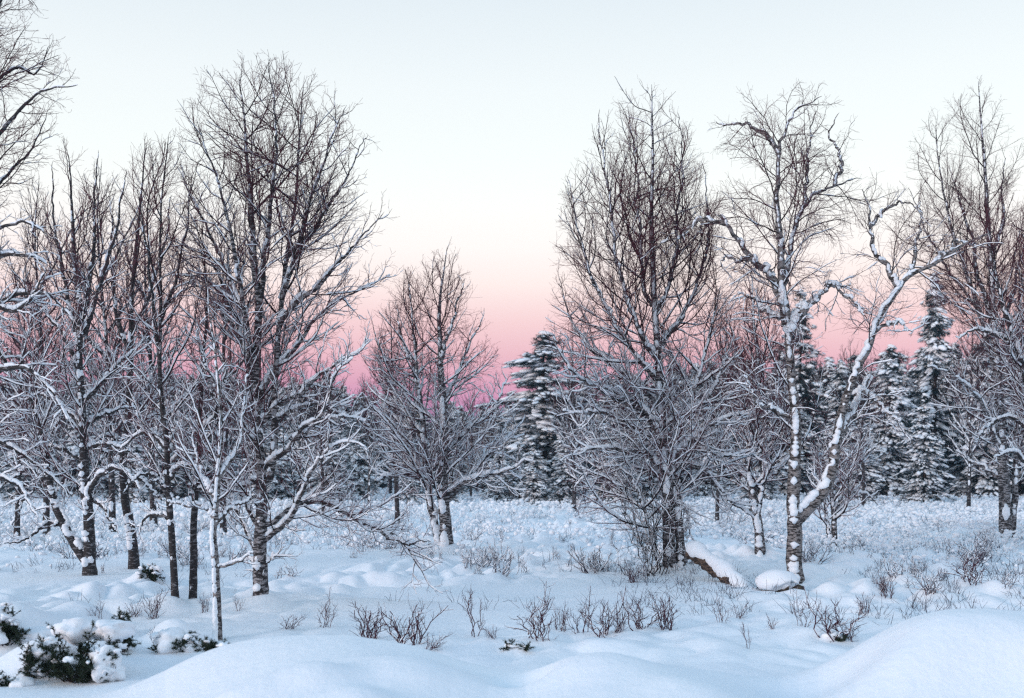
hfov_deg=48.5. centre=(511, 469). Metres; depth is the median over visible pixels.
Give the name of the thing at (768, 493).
snowy pine
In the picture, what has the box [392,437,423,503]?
snowy pine
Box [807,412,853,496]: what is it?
snowy pine
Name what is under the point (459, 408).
snowy pine
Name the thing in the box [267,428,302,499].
snowy pine
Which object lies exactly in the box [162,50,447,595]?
birch tree
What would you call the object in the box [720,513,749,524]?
bare shrub
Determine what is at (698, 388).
snowy pine
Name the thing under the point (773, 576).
stone
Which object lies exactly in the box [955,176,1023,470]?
birch tree
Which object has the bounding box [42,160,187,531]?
birch tree
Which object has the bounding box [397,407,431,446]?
birch tree
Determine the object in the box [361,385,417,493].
birch tree
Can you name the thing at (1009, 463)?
snowy pine
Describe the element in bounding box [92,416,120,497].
snowy pine
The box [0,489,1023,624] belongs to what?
heather
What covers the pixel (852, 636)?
bare shrub
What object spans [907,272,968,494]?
snowy pine
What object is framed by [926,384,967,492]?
snowy pine
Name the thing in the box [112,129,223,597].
birch tree
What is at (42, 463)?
snowy pine
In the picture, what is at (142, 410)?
snowy pine
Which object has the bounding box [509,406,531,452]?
birch tree
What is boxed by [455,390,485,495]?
birch tree
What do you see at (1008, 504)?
birch tree
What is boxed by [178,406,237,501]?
snowy pine
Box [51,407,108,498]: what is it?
snowy pine
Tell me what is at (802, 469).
snowy pine
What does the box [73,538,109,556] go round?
bare shrub
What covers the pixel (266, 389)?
birch tree
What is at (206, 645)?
juniper bush
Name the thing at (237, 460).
snowy pine
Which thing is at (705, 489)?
snowy pine
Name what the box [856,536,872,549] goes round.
bare shrub
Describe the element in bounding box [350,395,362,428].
snowy pine
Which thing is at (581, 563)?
bare shrub
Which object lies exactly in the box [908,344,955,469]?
birch tree
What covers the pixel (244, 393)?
birch tree
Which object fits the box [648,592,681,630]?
bare shrub
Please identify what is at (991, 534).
bare shrub
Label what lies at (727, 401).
snowy pine
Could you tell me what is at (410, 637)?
bare shrub
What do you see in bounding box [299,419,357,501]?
snowy pine
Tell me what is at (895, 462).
snowy pine
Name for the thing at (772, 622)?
bare shrub
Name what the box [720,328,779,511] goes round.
birch tree
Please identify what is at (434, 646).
bare shrub
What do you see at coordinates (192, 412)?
snowy pine
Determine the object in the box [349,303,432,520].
birch tree
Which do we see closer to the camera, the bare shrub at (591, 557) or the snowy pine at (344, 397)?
the bare shrub at (591, 557)
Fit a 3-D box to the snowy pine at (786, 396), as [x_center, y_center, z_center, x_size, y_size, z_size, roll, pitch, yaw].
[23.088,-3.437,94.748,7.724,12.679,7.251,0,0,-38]
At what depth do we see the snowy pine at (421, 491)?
82.29 m
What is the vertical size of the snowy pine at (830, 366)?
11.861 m
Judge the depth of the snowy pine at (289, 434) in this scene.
97.64 m
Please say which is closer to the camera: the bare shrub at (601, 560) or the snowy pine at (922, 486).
the bare shrub at (601, 560)
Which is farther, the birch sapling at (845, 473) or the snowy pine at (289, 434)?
the snowy pine at (289, 434)
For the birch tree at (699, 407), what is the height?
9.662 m
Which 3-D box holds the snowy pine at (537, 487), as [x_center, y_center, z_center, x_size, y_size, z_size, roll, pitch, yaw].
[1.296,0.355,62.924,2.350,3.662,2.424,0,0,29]
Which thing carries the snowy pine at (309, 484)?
on the snow ground
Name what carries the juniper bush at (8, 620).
on the snow ground
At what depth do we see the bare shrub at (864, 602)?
15.88 m
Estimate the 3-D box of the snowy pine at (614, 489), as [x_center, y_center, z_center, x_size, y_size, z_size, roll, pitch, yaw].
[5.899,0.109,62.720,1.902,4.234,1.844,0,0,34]
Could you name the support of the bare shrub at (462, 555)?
on the snow ground
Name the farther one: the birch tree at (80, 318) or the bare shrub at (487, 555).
the bare shrub at (487, 555)
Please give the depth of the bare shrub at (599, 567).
22.01 m
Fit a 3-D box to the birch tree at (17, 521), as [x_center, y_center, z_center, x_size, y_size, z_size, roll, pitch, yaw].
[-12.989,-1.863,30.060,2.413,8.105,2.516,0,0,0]
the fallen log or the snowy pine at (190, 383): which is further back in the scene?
the snowy pine at (190, 383)
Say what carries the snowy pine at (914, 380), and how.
on the snow ground
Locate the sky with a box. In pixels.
[0,0,1023,421]
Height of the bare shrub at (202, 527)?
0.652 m
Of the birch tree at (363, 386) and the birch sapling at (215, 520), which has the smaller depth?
the birch sapling at (215, 520)
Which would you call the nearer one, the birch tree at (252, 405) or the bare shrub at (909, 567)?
the bare shrub at (909, 567)
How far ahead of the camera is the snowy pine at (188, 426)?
80.24 m
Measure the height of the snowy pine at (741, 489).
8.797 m
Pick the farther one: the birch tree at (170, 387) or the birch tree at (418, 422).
the birch tree at (418, 422)
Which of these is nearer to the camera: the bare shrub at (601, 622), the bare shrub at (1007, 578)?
the bare shrub at (601, 622)
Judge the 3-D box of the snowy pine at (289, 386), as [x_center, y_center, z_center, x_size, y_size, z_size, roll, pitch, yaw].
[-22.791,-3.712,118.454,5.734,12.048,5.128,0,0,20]
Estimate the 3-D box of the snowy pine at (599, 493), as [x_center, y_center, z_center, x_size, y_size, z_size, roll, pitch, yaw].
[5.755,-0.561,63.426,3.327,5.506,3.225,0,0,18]
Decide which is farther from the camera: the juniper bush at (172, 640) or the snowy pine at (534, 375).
the snowy pine at (534, 375)
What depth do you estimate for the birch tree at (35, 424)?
93.42 m
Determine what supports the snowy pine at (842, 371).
on the snow ground
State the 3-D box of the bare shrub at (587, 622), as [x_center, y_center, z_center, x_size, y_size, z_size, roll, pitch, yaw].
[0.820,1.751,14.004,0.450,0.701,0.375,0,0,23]
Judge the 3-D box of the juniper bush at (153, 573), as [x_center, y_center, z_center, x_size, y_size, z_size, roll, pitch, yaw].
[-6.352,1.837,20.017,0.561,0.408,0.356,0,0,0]
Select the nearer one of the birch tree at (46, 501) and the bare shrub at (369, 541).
the bare shrub at (369, 541)
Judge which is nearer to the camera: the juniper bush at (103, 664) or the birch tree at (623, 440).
the juniper bush at (103, 664)
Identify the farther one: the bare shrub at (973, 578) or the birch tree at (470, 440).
the birch tree at (470, 440)
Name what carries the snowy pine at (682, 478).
on the snow ground
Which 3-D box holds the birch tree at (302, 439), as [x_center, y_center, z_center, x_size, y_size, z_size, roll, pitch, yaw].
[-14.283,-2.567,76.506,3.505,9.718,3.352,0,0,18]
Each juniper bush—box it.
[0,602,53,645]
[0,670,34,686]
[14,617,135,683]
[135,563,165,581]
[147,627,202,653]
[191,635,228,651]
[498,638,534,651]
[821,631,848,641]
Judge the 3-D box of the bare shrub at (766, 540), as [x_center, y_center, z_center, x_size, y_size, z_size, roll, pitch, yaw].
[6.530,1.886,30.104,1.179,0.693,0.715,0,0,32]
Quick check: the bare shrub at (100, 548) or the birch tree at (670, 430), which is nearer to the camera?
the bare shrub at (100, 548)
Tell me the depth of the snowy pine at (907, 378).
92.37 m
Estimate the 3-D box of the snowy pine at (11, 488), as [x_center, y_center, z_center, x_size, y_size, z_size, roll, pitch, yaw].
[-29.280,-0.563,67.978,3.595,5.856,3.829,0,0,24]
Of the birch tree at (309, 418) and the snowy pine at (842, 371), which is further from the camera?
the snowy pine at (842, 371)
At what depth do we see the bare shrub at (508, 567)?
21.05 m
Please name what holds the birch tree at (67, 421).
on the snow ground
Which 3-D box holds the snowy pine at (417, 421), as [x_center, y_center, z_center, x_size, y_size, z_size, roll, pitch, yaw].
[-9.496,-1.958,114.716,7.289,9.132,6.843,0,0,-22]
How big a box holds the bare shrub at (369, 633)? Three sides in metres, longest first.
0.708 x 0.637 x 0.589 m
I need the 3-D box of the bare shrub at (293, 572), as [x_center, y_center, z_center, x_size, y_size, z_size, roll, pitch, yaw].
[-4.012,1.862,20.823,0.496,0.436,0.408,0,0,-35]
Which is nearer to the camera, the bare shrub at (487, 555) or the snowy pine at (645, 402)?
the bare shrub at (487, 555)
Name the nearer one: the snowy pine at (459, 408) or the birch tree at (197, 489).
the birch tree at (197, 489)
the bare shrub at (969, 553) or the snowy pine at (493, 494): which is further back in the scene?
the snowy pine at (493, 494)
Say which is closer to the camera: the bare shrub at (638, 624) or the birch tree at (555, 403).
the bare shrub at (638, 624)
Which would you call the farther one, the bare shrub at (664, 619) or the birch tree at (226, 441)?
the birch tree at (226, 441)
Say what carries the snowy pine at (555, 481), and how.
on the snow ground
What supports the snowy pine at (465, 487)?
on the snow ground
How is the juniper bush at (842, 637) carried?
on the snow ground
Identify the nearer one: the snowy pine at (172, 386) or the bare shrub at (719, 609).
the bare shrub at (719, 609)
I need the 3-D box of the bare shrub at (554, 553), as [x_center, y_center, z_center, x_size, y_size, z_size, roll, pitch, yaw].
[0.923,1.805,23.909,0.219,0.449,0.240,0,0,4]
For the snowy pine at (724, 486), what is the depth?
80.70 m
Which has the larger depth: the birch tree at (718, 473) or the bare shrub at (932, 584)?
the birch tree at (718, 473)
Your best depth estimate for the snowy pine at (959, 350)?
137.12 m
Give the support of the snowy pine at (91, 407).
on the snow ground
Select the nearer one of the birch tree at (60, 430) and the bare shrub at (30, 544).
the bare shrub at (30, 544)
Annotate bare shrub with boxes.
[21,536,50,547]
[50,542,75,558]
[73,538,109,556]
[87,593,104,617]
[126,599,141,616]
[139,589,170,618]
[156,538,189,558]
[176,542,203,565]
[183,518,209,533]
[197,594,211,612]
[232,545,247,556]
[278,614,305,628]
[280,560,303,576]
[316,587,337,627]
[347,599,391,638]
[357,531,380,547]
[377,602,453,645]
[422,631,454,650]
[458,589,484,636]
[460,547,472,567]
[460,550,477,564]
[461,526,484,539]
[472,545,502,566]
[476,546,506,562]
[482,624,496,639]
[486,541,511,562]
[491,547,514,576]
[506,579,557,641]
[516,553,528,574]
[552,547,560,559]
[552,601,570,631]
[559,584,595,633]
[566,547,612,573]
[574,484,592,517]
[578,585,625,637]
[580,550,598,568]
[586,545,602,566]
[587,558,610,571]
[594,554,610,571]
[610,604,634,632]
[616,560,649,582]
[617,591,666,630]
[634,558,649,579]
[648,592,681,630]
[712,590,730,622]
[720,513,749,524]
[733,601,749,617]
[737,528,780,544]
[740,622,750,647]
[766,613,778,629]
[786,538,832,563]
[789,588,817,626]
[802,541,822,561]
[803,588,867,641]
[834,618,861,641]
[846,537,853,554]
[853,592,874,614]
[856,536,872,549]
[872,570,897,597]
[879,550,905,577]
[901,575,919,588]
[908,563,919,578]
[910,554,927,570]
[913,569,943,595]
[913,570,941,593]
[938,536,987,585]
[943,535,962,555]
[957,537,993,566]
[962,542,992,559]
[972,527,1001,547]
[975,546,990,560]
[976,532,1010,550]
[998,568,1022,588]
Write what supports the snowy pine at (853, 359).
on the snow ground
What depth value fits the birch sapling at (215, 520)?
13.27 m
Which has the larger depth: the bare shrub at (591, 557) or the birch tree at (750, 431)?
the birch tree at (750, 431)
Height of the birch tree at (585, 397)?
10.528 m
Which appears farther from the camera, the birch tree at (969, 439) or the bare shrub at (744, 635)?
the birch tree at (969, 439)
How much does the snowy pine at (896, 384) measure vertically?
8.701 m
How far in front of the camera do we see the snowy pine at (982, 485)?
75.50 m
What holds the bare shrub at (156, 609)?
on the snow ground
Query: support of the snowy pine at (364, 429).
on the snow ground
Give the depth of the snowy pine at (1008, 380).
99.29 m
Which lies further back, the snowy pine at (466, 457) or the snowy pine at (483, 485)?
the snowy pine at (466, 457)
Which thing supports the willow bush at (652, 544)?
on the snow ground
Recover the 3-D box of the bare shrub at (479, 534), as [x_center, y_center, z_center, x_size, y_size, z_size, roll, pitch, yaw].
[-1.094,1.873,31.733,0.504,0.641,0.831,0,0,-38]
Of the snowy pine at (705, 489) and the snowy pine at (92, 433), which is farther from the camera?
the snowy pine at (92, 433)
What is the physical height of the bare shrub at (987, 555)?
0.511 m
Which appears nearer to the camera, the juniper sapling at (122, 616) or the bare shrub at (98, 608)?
the juniper sapling at (122, 616)
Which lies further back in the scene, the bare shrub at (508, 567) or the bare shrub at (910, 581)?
the bare shrub at (508, 567)
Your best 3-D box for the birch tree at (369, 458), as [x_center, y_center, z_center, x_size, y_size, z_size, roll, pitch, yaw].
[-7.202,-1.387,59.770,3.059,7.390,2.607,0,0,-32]
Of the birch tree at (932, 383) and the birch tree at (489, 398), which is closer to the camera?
the birch tree at (489, 398)
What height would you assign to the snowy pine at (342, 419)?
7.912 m
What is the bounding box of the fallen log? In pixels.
[685,541,749,586]
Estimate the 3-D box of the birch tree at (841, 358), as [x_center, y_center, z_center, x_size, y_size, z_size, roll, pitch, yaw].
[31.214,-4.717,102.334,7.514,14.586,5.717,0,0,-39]
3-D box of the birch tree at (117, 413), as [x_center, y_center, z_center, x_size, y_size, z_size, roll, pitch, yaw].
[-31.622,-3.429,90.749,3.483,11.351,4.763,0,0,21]
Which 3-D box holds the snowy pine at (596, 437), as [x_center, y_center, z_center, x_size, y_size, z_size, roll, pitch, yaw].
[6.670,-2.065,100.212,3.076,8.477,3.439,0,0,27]
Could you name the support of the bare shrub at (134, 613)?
on the snow ground
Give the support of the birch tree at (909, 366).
on the snow ground
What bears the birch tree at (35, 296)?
on the snow ground
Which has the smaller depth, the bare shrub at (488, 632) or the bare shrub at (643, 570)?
the bare shrub at (488, 632)
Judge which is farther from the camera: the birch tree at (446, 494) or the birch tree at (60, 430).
the birch tree at (60, 430)
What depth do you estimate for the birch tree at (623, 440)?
44.90 m
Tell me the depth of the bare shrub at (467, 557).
22.11 m
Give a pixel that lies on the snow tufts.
(915, 512)
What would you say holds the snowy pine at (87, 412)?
on the snow ground
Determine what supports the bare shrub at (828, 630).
on the snow ground
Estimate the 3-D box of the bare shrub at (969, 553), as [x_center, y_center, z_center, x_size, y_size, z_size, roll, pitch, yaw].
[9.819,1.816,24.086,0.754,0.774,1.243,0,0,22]
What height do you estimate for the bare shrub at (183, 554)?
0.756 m
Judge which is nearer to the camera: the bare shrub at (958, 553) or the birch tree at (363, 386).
the bare shrub at (958, 553)
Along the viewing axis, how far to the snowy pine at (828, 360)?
109.48 m
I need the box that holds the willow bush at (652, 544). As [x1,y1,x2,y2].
[607,446,693,575]
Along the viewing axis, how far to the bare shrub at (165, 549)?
25.44 m
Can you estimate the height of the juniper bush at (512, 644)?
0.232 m
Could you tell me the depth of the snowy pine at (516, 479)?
67.69 m
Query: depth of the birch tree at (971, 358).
85.15 m
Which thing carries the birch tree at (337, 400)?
on the snow ground
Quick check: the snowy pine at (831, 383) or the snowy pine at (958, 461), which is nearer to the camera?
the snowy pine at (958, 461)
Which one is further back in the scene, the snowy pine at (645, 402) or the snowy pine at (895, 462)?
the snowy pine at (645, 402)
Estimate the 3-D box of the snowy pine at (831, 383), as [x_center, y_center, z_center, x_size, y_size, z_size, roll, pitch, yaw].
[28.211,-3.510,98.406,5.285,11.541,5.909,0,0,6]
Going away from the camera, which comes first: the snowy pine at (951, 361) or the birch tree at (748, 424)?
the birch tree at (748, 424)
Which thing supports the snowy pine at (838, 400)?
on the snow ground
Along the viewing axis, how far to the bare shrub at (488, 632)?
12.77 m
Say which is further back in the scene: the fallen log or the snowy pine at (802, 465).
the snowy pine at (802, 465)
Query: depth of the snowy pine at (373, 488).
78.85 m
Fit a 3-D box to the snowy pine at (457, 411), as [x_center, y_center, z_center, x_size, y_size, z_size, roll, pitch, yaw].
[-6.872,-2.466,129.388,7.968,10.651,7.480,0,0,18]
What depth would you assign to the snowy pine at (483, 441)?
93.10 m
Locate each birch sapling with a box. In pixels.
[153,275,263,640]
[804,420,880,545]
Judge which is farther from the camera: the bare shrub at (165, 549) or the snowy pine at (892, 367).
the snowy pine at (892, 367)
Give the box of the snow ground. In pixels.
[0,485,1023,697]
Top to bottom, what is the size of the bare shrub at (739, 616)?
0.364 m
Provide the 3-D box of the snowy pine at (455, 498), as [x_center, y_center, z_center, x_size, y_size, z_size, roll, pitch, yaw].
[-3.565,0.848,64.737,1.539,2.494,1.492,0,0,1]
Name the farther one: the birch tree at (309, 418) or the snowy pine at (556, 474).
the birch tree at (309, 418)
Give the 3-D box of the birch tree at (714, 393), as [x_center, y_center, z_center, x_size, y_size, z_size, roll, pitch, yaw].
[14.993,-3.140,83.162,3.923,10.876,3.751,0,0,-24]
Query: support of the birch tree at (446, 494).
on the snow ground
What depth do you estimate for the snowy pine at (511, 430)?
114.05 m
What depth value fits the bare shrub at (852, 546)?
24.19 m
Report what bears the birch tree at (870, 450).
on the snow ground
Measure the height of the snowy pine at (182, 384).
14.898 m
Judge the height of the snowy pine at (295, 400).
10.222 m
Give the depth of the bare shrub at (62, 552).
25.52 m
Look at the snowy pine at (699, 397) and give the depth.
113.05 m
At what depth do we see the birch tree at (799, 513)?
20.22 m
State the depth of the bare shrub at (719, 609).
14.68 m
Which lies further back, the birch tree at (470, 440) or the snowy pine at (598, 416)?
the snowy pine at (598, 416)
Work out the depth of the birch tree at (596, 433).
89.10 m
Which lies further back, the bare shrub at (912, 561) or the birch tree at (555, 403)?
the birch tree at (555, 403)
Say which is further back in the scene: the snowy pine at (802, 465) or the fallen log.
the snowy pine at (802, 465)
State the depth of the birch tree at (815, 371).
114.74 m
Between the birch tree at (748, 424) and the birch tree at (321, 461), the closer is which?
the birch tree at (321, 461)
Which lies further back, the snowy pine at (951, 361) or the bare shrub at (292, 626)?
the snowy pine at (951, 361)
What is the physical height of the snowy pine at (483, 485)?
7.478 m
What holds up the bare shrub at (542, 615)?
on the snow ground
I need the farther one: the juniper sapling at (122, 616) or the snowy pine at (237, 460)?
the snowy pine at (237, 460)
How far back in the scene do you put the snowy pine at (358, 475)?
72.75 m
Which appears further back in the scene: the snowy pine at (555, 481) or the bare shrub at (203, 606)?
the snowy pine at (555, 481)
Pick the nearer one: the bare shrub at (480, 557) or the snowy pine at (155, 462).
the bare shrub at (480, 557)
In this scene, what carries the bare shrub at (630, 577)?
on the snow ground
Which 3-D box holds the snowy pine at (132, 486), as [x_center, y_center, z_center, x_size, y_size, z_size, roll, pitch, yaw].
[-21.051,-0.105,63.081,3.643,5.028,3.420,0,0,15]
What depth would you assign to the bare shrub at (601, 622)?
13.77 m
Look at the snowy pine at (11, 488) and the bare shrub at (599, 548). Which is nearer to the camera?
the bare shrub at (599, 548)
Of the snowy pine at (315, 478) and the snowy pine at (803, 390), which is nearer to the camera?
the snowy pine at (315, 478)
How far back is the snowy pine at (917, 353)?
117.70 m
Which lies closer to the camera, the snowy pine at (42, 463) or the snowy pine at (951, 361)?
the snowy pine at (42, 463)
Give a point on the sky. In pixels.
(477, 113)
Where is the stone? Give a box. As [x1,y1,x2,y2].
[755,569,803,591]
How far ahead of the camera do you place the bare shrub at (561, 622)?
14.39 m
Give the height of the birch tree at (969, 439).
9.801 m
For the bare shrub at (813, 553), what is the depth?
24.24 m
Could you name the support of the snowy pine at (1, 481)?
on the snow ground
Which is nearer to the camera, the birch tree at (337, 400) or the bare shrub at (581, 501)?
the bare shrub at (581, 501)
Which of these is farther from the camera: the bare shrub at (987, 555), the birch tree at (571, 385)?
the birch tree at (571, 385)
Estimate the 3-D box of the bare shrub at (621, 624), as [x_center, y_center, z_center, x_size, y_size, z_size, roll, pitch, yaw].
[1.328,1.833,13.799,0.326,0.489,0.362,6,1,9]
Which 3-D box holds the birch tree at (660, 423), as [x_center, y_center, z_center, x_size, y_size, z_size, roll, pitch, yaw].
[2.708,-2.624,21.557,4.306,9.542,4.232,0,0,0]
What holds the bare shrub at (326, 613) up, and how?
on the snow ground
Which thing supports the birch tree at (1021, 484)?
on the snow ground
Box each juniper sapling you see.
[16,641,47,678]
[111,606,140,652]
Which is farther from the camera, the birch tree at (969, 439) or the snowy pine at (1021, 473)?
the snowy pine at (1021, 473)
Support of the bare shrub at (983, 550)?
on the snow ground
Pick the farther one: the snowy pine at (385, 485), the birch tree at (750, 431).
the snowy pine at (385, 485)
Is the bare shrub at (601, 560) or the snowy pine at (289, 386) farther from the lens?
the snowy pine at (289, 386)
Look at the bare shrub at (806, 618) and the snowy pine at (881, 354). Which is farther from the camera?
the snowy pine at (881, 354)
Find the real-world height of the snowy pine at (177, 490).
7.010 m
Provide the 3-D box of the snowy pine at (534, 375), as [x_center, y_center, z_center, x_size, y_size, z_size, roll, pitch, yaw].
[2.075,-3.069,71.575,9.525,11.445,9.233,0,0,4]
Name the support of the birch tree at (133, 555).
on the snow ground
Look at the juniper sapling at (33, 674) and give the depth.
10.67 m
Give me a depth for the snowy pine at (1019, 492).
78.57 m
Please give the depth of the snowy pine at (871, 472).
62.43 m
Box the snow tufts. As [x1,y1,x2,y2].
[0,487,1023,569]
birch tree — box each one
[0,0,92,523]
[0,139,166,575]
[0,180,114,536]
[0,248,75,535]
[16,381,67,457]
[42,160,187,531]
[47,377,75,491]
[59,372,87,471]
[66,133,184,568]
[87,204,202,526]
[94,372,138,454]
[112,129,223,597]
[143,366,177,418]
[154,205,244,598]
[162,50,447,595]
[169,253,283,536]
[222,355,267,454]
[232,364,270,452]
[261,359,281,421]
[280,364,317,493]
[282,352,357,511]
[290,374,324,487]
[299,373,352,471]
[341,375,401,503]
[343,376,380,467]
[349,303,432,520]
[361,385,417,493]
[362,242,532,545]
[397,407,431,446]
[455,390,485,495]
[465,395,512,498]
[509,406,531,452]
[542,326,604,510]
[543,76,772,569]
[547,373,564,456]
[564,365,601,440]
[577,376,608,493]
[589,374,658,517]
[635,366,697,447]
[638,79,1011,583]
[674,291,751,520]
[692,355,741,442]
[692,383,714,435]
[700,252,807,556]
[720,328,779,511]
[734,349,779,461]
[804,350,821,388]
[815,341,868,416]
[824,351,897,504]
[889,75,1023,537]
[900,349,921,390]
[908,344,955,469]
[934,306,998,511]
[951,331,992,401]
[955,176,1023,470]
[1013,388,1023,491]
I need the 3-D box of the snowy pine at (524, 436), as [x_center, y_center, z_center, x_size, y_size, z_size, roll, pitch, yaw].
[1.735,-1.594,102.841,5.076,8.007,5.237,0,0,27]
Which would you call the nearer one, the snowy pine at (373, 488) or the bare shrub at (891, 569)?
the bare shrub at (891, 569)
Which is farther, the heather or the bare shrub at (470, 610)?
the heather
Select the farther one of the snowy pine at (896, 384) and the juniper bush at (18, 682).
the snowy pine at (896, 384)
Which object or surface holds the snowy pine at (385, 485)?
on the snow ground
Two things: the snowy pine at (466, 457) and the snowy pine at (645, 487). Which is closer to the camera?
the snowy pine at (645, 487)
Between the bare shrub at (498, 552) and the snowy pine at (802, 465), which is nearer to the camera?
the bare shrub at (498, 552)
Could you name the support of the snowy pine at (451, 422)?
on the snow ground
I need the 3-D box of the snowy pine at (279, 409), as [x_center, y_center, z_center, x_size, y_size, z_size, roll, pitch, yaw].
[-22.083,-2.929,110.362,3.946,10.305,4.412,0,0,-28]
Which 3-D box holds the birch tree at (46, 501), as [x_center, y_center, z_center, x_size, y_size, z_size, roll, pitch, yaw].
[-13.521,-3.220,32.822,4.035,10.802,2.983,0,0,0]
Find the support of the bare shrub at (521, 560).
on the snow ground
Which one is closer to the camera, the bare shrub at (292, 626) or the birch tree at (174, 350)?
the bare shrub at (292, 626)
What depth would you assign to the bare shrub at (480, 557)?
23.07 m
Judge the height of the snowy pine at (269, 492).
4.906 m
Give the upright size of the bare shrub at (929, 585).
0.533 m
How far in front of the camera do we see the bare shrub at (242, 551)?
24.65 m
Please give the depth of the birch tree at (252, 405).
90.53 m
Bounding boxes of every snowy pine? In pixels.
[0,379,16,450]
[0,421,57,501]
[0,433,12,492]
[0,452,15,500]
[32,442,57,493]
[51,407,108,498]
[53,385,96,486]
[72,380,99,464]
[89,421,103,475]
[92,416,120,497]
[114,423,157,504]
[131,374,186,464]
[132,373,185,422]
[139,396,191,500]
[142,408,181,495]
[177,375,191,413]
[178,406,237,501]
[182,373,195,411]
[182,412,193,490]
[188,394,211,436]
[206,381,213,411]
[209,405,250,492]
[238,426,290,500]
[248,399,290,463]
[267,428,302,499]
[270,387,289,432]
[279,385,316,487]
[280,410,307,491]
[284,377,297,394]
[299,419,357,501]
[300,418,350,489]
[302,373,352,494]
[338,386,358,459]
[339,430,377,499]
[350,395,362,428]
[354,399,383,483]
[355,406,400,490]
[358,441,383,494]
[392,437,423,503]
[410,414,428,484]
[415,457,424,493]
[428,404,464,488]
[436,464,460,502]
[448,402,460,425]
[450,447,469,496]
[457,405,467,421]
[460,419,483,490]
[468,408,513,492]
[473,330,605,499]
[474,408,486,490]
[482,438,516,501]
[504,402,522,462]
[506,442,527,500]
[510,421,534,463]
[515,443,557,504]
[545,430,588,502]
[545,433,581,500]
[548,407,607,490]
[588,413,600,470]
[589,417,642,500]
[596,380,615,452]
[603,439,633,503]
[633,411,677,498]
[641,385,672,440]
[667,368,705,487]
[684,418,724,498]
[689,364,712,485]
[690,382,710,459]
[707,403,745,494]
[713,354,744,477]
[727,408,786,499]
[728,401,746,490]
[767,289,831,450]
[767,355,823,488]
[771,406,821,495]
[774,408,818,494]
[805,391,856,482]
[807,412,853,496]
[811,357,835,416]
[814,359,855,450]
[815,364,833,440]
[818,364,861,439]
[838,414,894,501]
[845,355,870,418]
[849,388,908,495]
[857,344,935,495]
[867,353,931,482]
[872,352,885,378]
[886,382,926,493]
[890,393,955,505]
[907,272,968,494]
[909,347,933,379]
[911,362,939,474]
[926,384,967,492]
[938,389,979,493]
[942,338,1023,497]
[942,345,968,393]
[950,343,965,360]
[965,410,1023,495]
[988,397,1023,495]
[1002,347,1020,396]
[1010,440,1023,494]
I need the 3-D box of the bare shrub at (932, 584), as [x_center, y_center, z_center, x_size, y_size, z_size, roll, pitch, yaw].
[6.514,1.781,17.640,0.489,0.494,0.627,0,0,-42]
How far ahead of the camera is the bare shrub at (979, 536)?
27.88 m
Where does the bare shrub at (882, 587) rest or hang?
on the snow ground
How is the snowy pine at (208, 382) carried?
on the snow ground
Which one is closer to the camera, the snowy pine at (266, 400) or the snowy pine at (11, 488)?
the snowy pine at (11, 488)
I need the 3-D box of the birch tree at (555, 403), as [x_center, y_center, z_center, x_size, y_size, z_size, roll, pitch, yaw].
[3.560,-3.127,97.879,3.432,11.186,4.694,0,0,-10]
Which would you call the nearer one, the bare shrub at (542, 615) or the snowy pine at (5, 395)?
the bare shrub at (542, 615)
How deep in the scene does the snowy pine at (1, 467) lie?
64.96 m
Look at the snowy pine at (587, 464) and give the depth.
94.96 m
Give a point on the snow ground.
(964, 652)
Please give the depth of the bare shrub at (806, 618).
14.22 m

